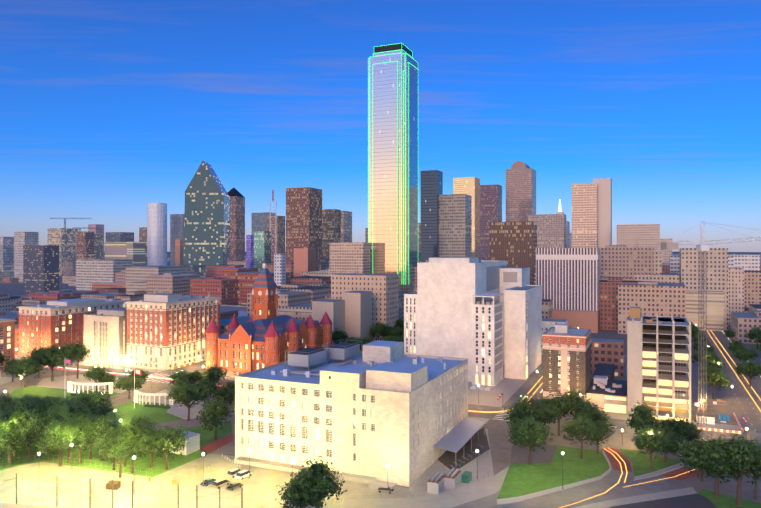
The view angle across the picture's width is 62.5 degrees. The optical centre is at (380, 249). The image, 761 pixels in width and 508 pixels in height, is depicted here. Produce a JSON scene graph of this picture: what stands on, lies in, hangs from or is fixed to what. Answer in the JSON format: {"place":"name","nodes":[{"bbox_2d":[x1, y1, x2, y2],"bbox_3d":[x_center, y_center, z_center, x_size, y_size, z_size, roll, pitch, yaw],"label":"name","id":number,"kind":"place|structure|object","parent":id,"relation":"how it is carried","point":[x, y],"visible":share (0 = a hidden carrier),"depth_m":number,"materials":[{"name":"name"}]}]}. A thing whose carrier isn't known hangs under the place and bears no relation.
{"place":"outdoors","nodes":[
{"label":"outdoors","id":0,"kind":"place"},
{"bbox_2d":[0,237,13,275],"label":"tower","id":1,"kind":"structure","parent":0,"point":[6,254],"depth_m":1366.89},
{"bbox_2d":[23,245,58,291],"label":"tower","id":2,"kind":"structure","parent":0,"point":[40,268],"depth_m":971.00,"materials":[{"name":"glass"}]},
{"bbox_2d":[77,231,93,258],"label":"tower","id":3,"kind":"structure","parent":0,"point":[85,244],"depth_m":1329.47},
{"bbox_2d":[76,233,102,258],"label":"tower","id":4,"kind":"structure","parent":0,"point":[98,246],"depth_m":1474.71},
{"bbox_2d":[147,203,166,265],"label":"museum tower","id":5,"kind":"structure","parent":0,"point":[156,234],"depth_m":1659.33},
{"bbox_2d":[252,212,274,234],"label":"tower","id":6,"kind":"structure","parent":0,"point":[259,221],"depth_m":1973.26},
{"bbox_2d":[312,299,344,344],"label":"building","id":7,"kind":"structure","parent":0,"point":[334,309],"depth_m":410.11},
{"bbox_2d":[341,211,351,242],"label":"tower","id":8,"kind":"structure","parent":0,"point":[346,226],"depth_m":1560.04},
{"bbox_2d":[342,291,371,342],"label":"building","id":9,"kind":"structure","parent":0,"point":[358,314],"depth_m":419.94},
{"bbox_2d":[0,252,760,507],"bbox_3d":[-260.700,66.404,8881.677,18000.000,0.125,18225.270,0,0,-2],"label":"ground","id":10,"kind":"structure","parent":0,"point":[520,482],"depth_m":190.19,"materials":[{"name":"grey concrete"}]},
{"bbox_2d":[0,318,15,370],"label":"building","id":11,"kind":"structure","parent":10,"relation":"on","point":[7,336],"depth_m":346.56,"materials":[{"name":"red brick"}]},
{"bbox_2d":[0,426,34,463],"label":"tree","id":12,"kind":"object","parent":10,"relation":"on","point":[14,445],"visible":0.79,"depth_m":192.68,"materials":[{"name":"green plant"}]},
{"bbox_2d":[5,357,44,386],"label":"tree","id":13,"kind":"object","parent":10,"relation":"on","point":[28,367],"visible":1,"depth_m":300.14,"materials":[{"name":"green plant"}]},
{"bbox_2d":[14,232,38,281],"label":"tower","id":14,"kind":"structure","parent":10,"relation":"on","point":[21,239],"depth_m":1264.36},
{"bbox_2d":[7,394,47,445],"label":"tree","id":15,"kind":"object","parent":10,"relation":"on","point":[23,406],"visible":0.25,"depth_m":211.14,"materials":[{"name":"green plant"}]},
{"bbox_2d":[10,408,50,456],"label":"tree","id":16,"kind":"object","parent":10,"relation":"on","point":[21,420],"visible":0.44,"depth_m":198.85,"materials":[{"name":"green plant"}]},
{"bbox_2d":[15,412,49,458],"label":"tree","id":17,"kind":"object","parent":10,"relation":"on","point":[35,425],"visible":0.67,"depth_m":196.80,"materials":[{"name":"green plant"}]},
{"bbox_2d":[34,345,71,381],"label":"tree","id":18,"kind":"object","parent":10,"relation":"on","point":[53,357],"visible":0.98,"depth_m":311.70,"materials":[{"name":"green plant"}]},
{"bbox_2d":[33,419,78,465],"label":"tree","id":19,"kind":"object","parent":10,"relation":"on","point":[48,443],"visible":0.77,"depth_m":189.88,"materials":[{"name":"green plant"}]},
{"bbox_2d":[48,228,77,275],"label":"tower","id":20,"kind":"structure","parent":10,"relation":"on","point":[64,239],"depth_m":1555.33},
{"bbox_2d":[37,398,104,448],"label":"tree","id":21,"kind":"object","parent":10,"relation":"on","point":[65,411],"visible":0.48,"depth_m":204.26,"materials":[{"name":"green plant"}]},
{"bbox_2d":[17,298,128,355],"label":"building","id":22,"kind":"structure","parent":10,"relation":"on","point":[58,323],"depth_m":389.38,"materials":[{"name":"red brick"}]},
{"bbox_2d":[54,419,98,463],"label":"tree","id":23,"kind":"object","parent":10,"relation":"on","point":[75,439],"visible":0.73,"depth_m":191.99,"materials":[{"name":"green plant"}]},
{"bbox_2d":[65,341,90,378],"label":"tree","id":24,"kind":"object","parent":10,"relation":"on","point":[79,352],"visible":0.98,"depth_m":320.35,"materials":[{"name":"green plant"}]},
{"bbox_2d":[66,388,114,415],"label":"tree","id":25,"kind":"object","parent":10,"relation":"on","point":[88,400],"visible":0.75,"depth_m":211.31,"materials":[{"name":"green plant"}]},
{"bbox_2d":[68,412,112,458],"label":"tree","id":26,"kind":"object","parent":10,"relation":"on","point":[91,419],"visible":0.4,"depth_m":197.16,"materials":[{"name":"green plant"}]},
{"bbox_2d":[81,364,108,393],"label":"tree","id":27,"kind":"object","parent":10,"relation":"on","point":[95,373],"visible":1,"depth_m":287.51,"materials":[{"name":"green plant"}]},
{"bbox_2d":[0,358,199,454],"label":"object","id":28,"kind":"object","parent":10,"relation":"on","point":[193,441],"visible":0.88,"depth_m":266.22,"materials":[{"name":"white concrete"}]},
{"bbox_2d":[84,415,118,460],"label":"tree","id":29,"kind":"object","parent":10,"relation":"on","point":[103,424],"visible":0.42,"depth_m":195.30,"materials":[{"name":"green plant"}]},
{"bbox_2d":[0,265,205,310],"bbox_3d":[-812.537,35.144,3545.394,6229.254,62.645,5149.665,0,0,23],"label":"buildings","id":30,"kind":"structure","parent":10,"relation":"on","point":[137,273],"depth_m":730.33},
{"bbox_2d":[76,259,132,290],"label":"office building","id":31,"kind":"structure","parent":10,"relation":"on","point":[89,272],"depth_m":775.62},
{"bbox_2d":[84,308,126,365],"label":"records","id":32,"kind":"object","parent":10,"relation":"on","point":[105,333],"visible":0.62,"depth_m":363.09,"materials":[{"name":"grey stone"}]},
{"bbox_2d":[88,427,124,469],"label":"tree","id":33,"kind":"object","parent":10,"relation":"on","point":[104,439],"visible":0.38,"depth_m":186.54,"materials":[{"name":"green plant"}]},
{"bbox_2d":[97,434,139,477],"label":"tree","id":34,"kind":"object","parent":10,"relation":"on","point":[120,448],"visible":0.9,"depth_m":180.25,"materials":[{"name":"green plant"}]},
{"bbox_2d":[106,232,133,241],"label":"office building","id":35,"kind":"structure","parent":10,"relation":"on","point":[119,236],"depth_m":1326.32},
{"bbox_2d":[0,277,246,311],"bbox_3d":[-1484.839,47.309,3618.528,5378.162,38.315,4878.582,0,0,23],"label":"buildings","id":36,"kind":"structure","parent":10,"relation":"on","point":[225,290],"depth_m":620.72,"materials":[{"name":"brick"}]},
{"bbox_2d":[105,242,146,265],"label":"office building","id":37,"kind":"structure","parent":10,"relation":"on","point":[136,252],"depth_m":1070.84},
{"bbox_2d":[110,375,146,398],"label":"tree","id":38,"kind":"object","parent":10,"relation":"on","point":[125,383],"visible":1,"depth_m":276.10,"materials":[{"name":"green plant"}]},
{"bbox_2d":[64,273,199,295],"bbox_3d":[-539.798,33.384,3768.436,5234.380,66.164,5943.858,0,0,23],"label":"buildings","id":39,"kind":"structure","parent":10,"relation":"on","point":[174,283],"depth_m":637.48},
{"bbox_2d":[110,420,154,472],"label":"tree","id":40,"kind":"object","parent":10,"relation":"on","point":[133,433],"visible":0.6,"depth_m":184.91,"materials":[{"name":"green plant"}]},
{"bbox_2d":[2,266,293,290],"bbox_3d":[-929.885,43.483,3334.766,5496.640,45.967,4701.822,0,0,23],"label":"buildings","id":41,"kind":"structure","parent":10,"relation":"on","point":[13,279],"depth_m":756.74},
{"bbox_2d":[135,422,168,467],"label":"tree","id":42,"kind":"object","parent":10,"relation":"on","point":[150,432],"visible":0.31,"depth_m":190.25,"materials":[{"name":"green plant"}]},
{"bbox_2d":[15,262,316,353],"bbox_3d":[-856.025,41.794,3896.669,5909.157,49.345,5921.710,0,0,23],"label":"buildings","id":43,"kind":"structure","parent":10,"relation":"on","point":[246,280],"depth_m":628.89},
{"bbox_2d":[147,424,188,469],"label":"tree","id":44,"kind":"object","parent":10,"relation":"on","point":[171,440],"visible":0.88,"depth_m":187.24,"materials":[{"name":"green plant"}]},
{"bbox_2d":[124,293,221,369],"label":"building","id":45,"kind":"structure","parent":10,"relation":"on","point":[163,329],"depth_m":353.63,"materials":[{"name":"red brick"}]},
{"bbox_2d":[170,214,183,265],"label":"tower","id":46,"kind":"structure","parent":10,"relation":"on","point":[176,226],"depth_m":1759.92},
{"bbox_2d":[175,239,183,265],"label":"tower","id":47,"kind":"structure","parent":10,"relation":"on","point":[179,252],"depth_m":1281.41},
{"bbox_2d":[166,379,212,420],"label":"tree","id":48,"kind":"object","parent":10,"relation":"on","point":[186,394],"visible":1,"depth_m":240.55,"materials":[{"name":"green plant"}]},
{"bbox_2d":[183,160,229,274],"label":"skyscraper","id":49,"kind":"structure","parent":10,"relation":"on","point":[207,223],"depth_m":1079.24,"materials":[{"name":"teal glass"}]},
{"bbox_2d":[198,363,227,398],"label":"tree","id":50,"kind":"object","parent":10,"relation":"on","point":[215,373],"visible":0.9,"depth_m":275.00,"materials":[{"name":"green plant"}]},
{"bbox_2d":[196,395,233,439],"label":"tree","id":51,"kind":"object","parent":10,"relation":"on","point":[213,413],"visible":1,"depth_m":216.32,"materials":[{"name":"green plant"}]},
{"bbox_2d":[211,383,234,405],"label":"tree","id":52,"kind":"object","parent":10,"relation":"on","point":[224,392],"visible":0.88,"depth_m":249.89,"materials":[{"name":"green plant"}]},
{"bbox_2d":[229,196,244,260],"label":"tower","id":53,"kind":"structure","parent":10,"relation":"on","point":[237,228],"depth_m":1421.94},
{"bbox_2d":[216,265,257,278],"bbox_3d":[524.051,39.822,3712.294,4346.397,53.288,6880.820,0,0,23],"label":"building","id":54,"kind":"structure","parent":10,"relation":"on","point":[223,272],"depth_m":703.52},
{"bbox_2d":[246,235,253,267],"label":"tower","id":55,"kind":"structure","parent":10,"relation":"on","point":[249,251],"depth_m":939.67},
{"bbox_2d":[4,447,515,507],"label":"rail fences","id":56,"kind":"object","parent":10,"relation":"on","point":[112,485],"visible":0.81,"depth_m":163.28,"materials":[{"name":"grey metal"}]},
{"bbox_2d":[254,231,270,271],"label":"tower","id":57,"kind":"structure","parent":10,"relation":"on","point":[262,245],"depth_m":886.35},
{"bbox_2d":[205,258,332,376],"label":"courthouse","id":58,"kind":"structure","parent":10,"relation":"on","point":[265,336],"depth_m":330.12,"materials":[{"name":"stone"}]},
{"bbox_2d":[267,216,284,256],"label":"tower","id":59,"kind":"structure","parent":10,"relation":"on","point":[280,234],"depth_m":1083.74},
{"bbox_2d":[274,254,285,285],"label":"tower","id":60,"kind":"structure","parent":10,"relation":"on","point":[279,269],"depth_m":592.16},
{"bbox_2d":[62,272,535,315],"bbox_3d":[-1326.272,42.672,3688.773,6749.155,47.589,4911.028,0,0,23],"label":"buildings","id":61,"kind":"structure","parent":10,"relation":"on","point":[288,298],"depth_m":482.22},
{"bbox_2d":[275,473,329,507],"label":"tree","id":62,"kind":"object","parent":10,"relation":"on","point":[294,487],"visible":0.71,"depth_m":148.25,"materials":[{"name":"green plant"}]},
{"bbox_2d":[286,187,321,270],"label":"tower","id":63,"kind":"structure","parent":10,"relation":"on","point":[303,217],"depth_m":880.45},
{"bbox_2d":[294,248,315,276],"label":"office building","id":64,"kind":"structure","parent":10,"relation":"on","point":[304,259],"depth_m":688.83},
{"bbox_2d":[290,455,346,507],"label":"tree","id":65,"kind":"object","parent":10,"relation":"on","point":[317,472],"visible":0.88,"depth_m":149.79,"materials":[{"name":"green plant"}]},
{"bbox_2d":[322,209,340,257],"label":"tower","id":66,"kind":"structure","parent":10,"relation":"on","point":[331,225],"depth_m":987.21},
{"bbox_2d":[330,242,369,273],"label":"office building","id":67,"kind":"structure","parent":10,"relation":"on","point":[349,257],"depth_m":638.96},
{"bbox_2d":[63,245,653,320],"bbox_3d":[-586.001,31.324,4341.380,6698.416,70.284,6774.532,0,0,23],"label":"buildings","id":68,"kind":"structure","parent":10,"relation":"on","point":[620,261],"depth_m":555.13,"materials":[{"name":"concrete"}]},
{"bbox_2d":[234,340,484,489],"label":"annex","id":69,"kind":"object","parent":10,"relation":"on","point":[370,412],"visible":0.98,"depth_m":189.55,"materials":[{"name":"concrete"}]},
{"bbox_2d":[0,248,727,329],"bbox_3d":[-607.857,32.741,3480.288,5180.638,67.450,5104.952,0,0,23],"label":"buildings","id":70,"kind":"structure","parent":10,"relation":"on","point":[717,269],"depth_m":525.16,"materials":[{"name":"concrete"}]},
{"bbox_2d":[331,274,398,340],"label":"office building","id":71,"kind":"structure","parent":10,"relation":"on","point":[384,288],"depth_m":455.58,"materials":[{"name":"concrete"}]},
{"bbox_2d":[4,324,747,488],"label":"street lamps","id":72,"kind":"object","parent":10,"relation":"on","point":[249,450],"visible":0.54,"depth_m":212.67,"materials":[{"name":"grey metal"}]},
{"bbox_2d":[0,270,760,312],"bbox_3d":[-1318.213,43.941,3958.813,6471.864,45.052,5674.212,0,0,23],"label":"buildings","id":73,"kind":"structure","parent":10,"relation":"on","point":[752,287],"depth_m":592.61,"materials":[{"name":"brick"}]},
{"bbox_2d":[5,331,760,507],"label":"markings","id":74,"kind":"object","parent":10,"relation":"on","point":[167,378],"visible":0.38,"depth_m":249.96,"materials":[{"name":"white paint"}]},
{"bbox_2d":[15,354,759,440],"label":"street clutter","id":75,"kind":"object","parent":10,"relation":"on","point":[719,411],"visible":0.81,"depth_m":253.80,"materials":[{"name":"grey metal"}]},
{"bbox_2d":[368,43,417,292],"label":"skyscraper","id":76,"kind":"structure","parent":10,"relation":"on","point":[393,155],"depth_m":653.44,"materials":[{"name":"glass"}]},
{"bbox_2d":[50,218,760,424],"bbox_3d":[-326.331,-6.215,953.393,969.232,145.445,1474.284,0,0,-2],"label":"cranes","id":77,"kind":"object","parent":10,"relation":"on","point":[675,246],"visible":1,"depth_m":237.64,"materials":[{"name":"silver metal"}]},
{"bbox_2d":[81,254,749,333],"bbox_3d":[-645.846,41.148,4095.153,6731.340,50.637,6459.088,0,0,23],"label":"buildings","id":78,"kind":"structure","parent":10,"relation":"on","point":[650,298],"depth_m":485.90,"materials":[{"name":"concrete"}]},
{"bbox_2d":[95,253,760,329],"bbox_3d":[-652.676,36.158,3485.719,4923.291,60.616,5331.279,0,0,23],"label":"buildings","id":79,"kind":"structure","parent":10,"relation":"on","point":[609,304],"depth_m":518.94,"materials":[{"name":"concrete"}]},
{"bbox_2d":[421,170,442,261],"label":"tower","id":80,"kind":"structure","parent":10,"relation":"on","point":[431,186],"depth_m":790.53,"materials":[{"name":"glass"}]},
{"bbox_2d":[115,270,760,343],"bbox_3d":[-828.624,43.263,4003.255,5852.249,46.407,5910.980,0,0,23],"label":"buildings","id":81,"kind":"structure","parent":10,"relation":"on","point":[742,323],"depth_m":452.34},
{"bbox_2d":[427,468,471,494],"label":"generators","id":82,"kind":"object","parent":10,"relation":"on","point":[453,478],"visible":0.94,"depth_m":174.19,"materials":[{"name":"grey"}]},
{"bbox_2d":[439,194,471,257],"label":"tower","id":83,"kind":"structure","parent":10,"relation":"on","point":[455,225],"depth_m":785.54,"materials":[{"name":"concrete"}]},
{"bbox_2d":[308,251,661,292],"bbox_3d":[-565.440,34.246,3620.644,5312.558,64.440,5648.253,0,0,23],"label":"buildings","id":84,"kind":"structure","parent":10,"relation":"on","point":[657,262],"depth_m":610.34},
{"bbox_2d":[480,184,501,259],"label":"tower","id":85,"kind":"structure","parent":10,"relation":"on","point":[490,203],"depth_m":1091.82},
{"bbox_2d":[490,221,536,284],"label":"tower","id":86,"kind":"structure","parent":10,"relation":"on","point":[513,244],"depth_m":591.87,"materials":[{"name":"concrete"}]},
{"bbox_2d":[506,161,535,221],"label":"tower","id":87,"kind":"structure","parent":10,"relation":"on","point":[520,190],"depth_m":1254.40,"materials":[{"name":"brown"}]},
{"bbox_2d":[504,395,545,446],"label":"tree","id":88,"kind":"object","parent":10,"relation":"on","point":[524,410],"visible":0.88,"depth_m":209.83,"materials":[{"name":"green plant"}]},
{"bbox_2d":[292,252,760,318],"bbox_3d":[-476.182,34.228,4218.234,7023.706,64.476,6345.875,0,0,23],"label":"buildings","id":89,"kind":"structure","parent":10,"relation":"on","point":[547,306],"depth_m":504.45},
{"bbox_2d":[506,416,554,464],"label":"tree","id":90,"kind":"object","parent":10,"relation":"on","point":[531,434],"visible":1,"depth_m":191.84,"materials":[{"name":"green plant"}]},
{"bbox_2d":[516,397,562,424],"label":"tree","id":91,"kind":"object","parent":10,"relation":"on","point":[549,414],"visible":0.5,"depth_m":215.17,"materials":[{"name":"green plant"}]},
{"bbox_2d":[528,214,565,247],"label":"tower","id":92,"kind":"structure","parent":10,"relation":"on","point":[551,230],"depth_m":989.37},
{"bbox_2d":[537,391,577,435],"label":"tree","id":93,"kind":"object","parent":10,"relation":"on","point":[561,404],"visible":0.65,"depth_m":222.13,"materials":[{"name":"green plant"}]},
{"bbox_2d":[536,248,599,310],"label":"office building","id":94,"kind":"structure","parent":10,"relation":"on","point":[567,278],"depth_m":511.94,"materials":[{"name":"concrete"}]},
{"bbox_2d":[552,309,599,332],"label":"low building","id":95,"kind":"structure","parent":10,"relation":"on","point":[583,319],"depth_m":503.17,"materials":[{"name":"beige"}]},
{"bbox_2d":[559,387,592,419],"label":"tree","id":96,"kind":"object","parent":10,"relation":"on","point":[573,399],"visible":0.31,"depth_m":226.01,"materials":[{"name":"green plant"}]},
{"bbox_2d":[558,413,607,458],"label":"tree","id":97,"kind":"object","parent":10,"relation":"on","point":[582,425],"visible":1,"depth_m":197.41,"materials":[{"name":"green plant"}]},
{"bbox_2d":[542,324,626,413],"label":"hotel","id":98,"kind":"structure","parent":10,"relation":"on","point":[566,357],"depth_m":263.85,"materials":[{"name":"brick"}]},
{"bbox_2d":[570,399,610,423],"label":"tree","id":99,"kind":"object","parent":10,"relation":"on","point":[593,411],"visible":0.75,"depth_m":217.41,"materials":[{"name":"green plant"}]},
{"bbox_2d":[583,419,615,453],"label":"tree","id":100,"kind":"object","parent":10,"relation":"on","point":[606,428],"visible":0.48,"depth_m":202.69,"materials":[{"name":"green plant"}]},
{"bbox_2d":[593,178,611,247],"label":"tower","id":101,"kind":"structure","parent":10,"relation":"on","point":[604,211],"depth_m":986.35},
{"bbox_2d":[617,224,659,247],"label":"office building","id":102,"kind":"structure","parent":10,"relation":"on","point":[629,235],"depth_m":892.81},
{"bbox_2d":[626,402,657,434],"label":"tree","id":103,"kind":"object","parent":10,"relation":"on","point":[641,416],"visible":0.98,"depth_m":208.65,"materials":[{"name":"green plant"}]},
{"bbox_2d":[630,425,674,467],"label":"tree","id":104,"kind":"object","parent":10,"relation":"on","point":[649,438],"visible":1,"depth_m":189.37,"materials":[{"name":"green plant"}]},
{"bbox_2d":[638,239,671,264],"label":"office building","id":105,"kind":"structure","parent":10,"relation":"on","point":[655,244],"depth_m":868.18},
{"bbox_2d":[656,428,687,462],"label":"tree","id":106,"kind":"object","parent":10,"relation":"on","point":[676,440],"visible":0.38,"depth_m":191.31,"materials":[{"name":"green plant"}]},
{"bbox_2d":[654,416,698,455],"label":"tree","id":107,"kind":"object","parent":10,"relation":"on","point":[681,427],"visible":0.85,"depth_m":200.79,"materials":[{"name":"green plant"}]},
{"bbox_2d":[686,291,723,330],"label":"office building","id":108,"kind":"structure","parent":10,"relation":"on","point":[715,310],"depth_m":512.36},
{"bbox_2d":[675,433,743,497],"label":"tree","id":109,"kind":"object","parent":10,"relation":"on","point":[694,454],"visible":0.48,"depth_m":166.29,"materials":[{"name":"green plant"}]},
{"bbox_2d":[699,364,728,398],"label":"tree","id":110,"kind":"object","parent":10,"relation":"on","point":[714,375],"visible":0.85,"depth_m":275.79,"materials":[{"name":"green plant"}]},
{"bbox_2d":[699,433,760,505],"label":"tree","id":111,"kind":"object","parent":10,"relation":"on","point":[747,456],"visible":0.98,"depth_m":160.81,"materials":[{"name":"green plant"}]},
{"bbox_2d":[728,267,743,324],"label":"office building","id":112,"kind":"structure","parent":10,"relation":"on","point":[735,289],"depth_m":548.37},
{"bbox_2d":[728,254,759,270],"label":"office building","id":113,"kind":"structure","parent":10,"relation":"on","point":[749,262],"depth_m":629.17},
{"bbox_2d":[733,359,760,386],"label":"tree","id":114,"kind":"object","parent":10,"relation":"on","point":[749,368],"visible":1,"depth_m":301.31,"materials":[{"name":"green plant"}]},
{"bbox_2d":[0,0,760,251],"label":"sky","id":115,"kind":"structure","parent":0,"point":[110,109],"materials":[{"name":"blue"}]},
{"bbox_2d":[453,177,479,258],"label":"tower","id":116,"kind":"structure","parent":0,"point":[468,185],"depth_m":1135.40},
{"bbox_2d":[404,257,541,390],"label":"office building","id":117,"kind":"structure","parent":0,"point":[484,317],"depth_m":320.99,"materials":[{"name":"concrete"}]},
{"bbox_2d":[572,183,597,247],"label":"tower","id":118,"kind":"structure","parent":0,"point":[584,215],"depth_m":971.05,"materials":[{"name":"concrete"}]},
{"bbox_2d":[591,338,623,377],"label":"low building","id":119,"kind":"structure","parent":0,"point":[607,351],"depth_m":326.42,"materials":[{"name":"brick"}]},
{"bbox_2d":[627,307,690,423],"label":"parking garage","id":120,"kind":"structure","parent":0,"point":[659,365],"depth_m":241.54,"materials":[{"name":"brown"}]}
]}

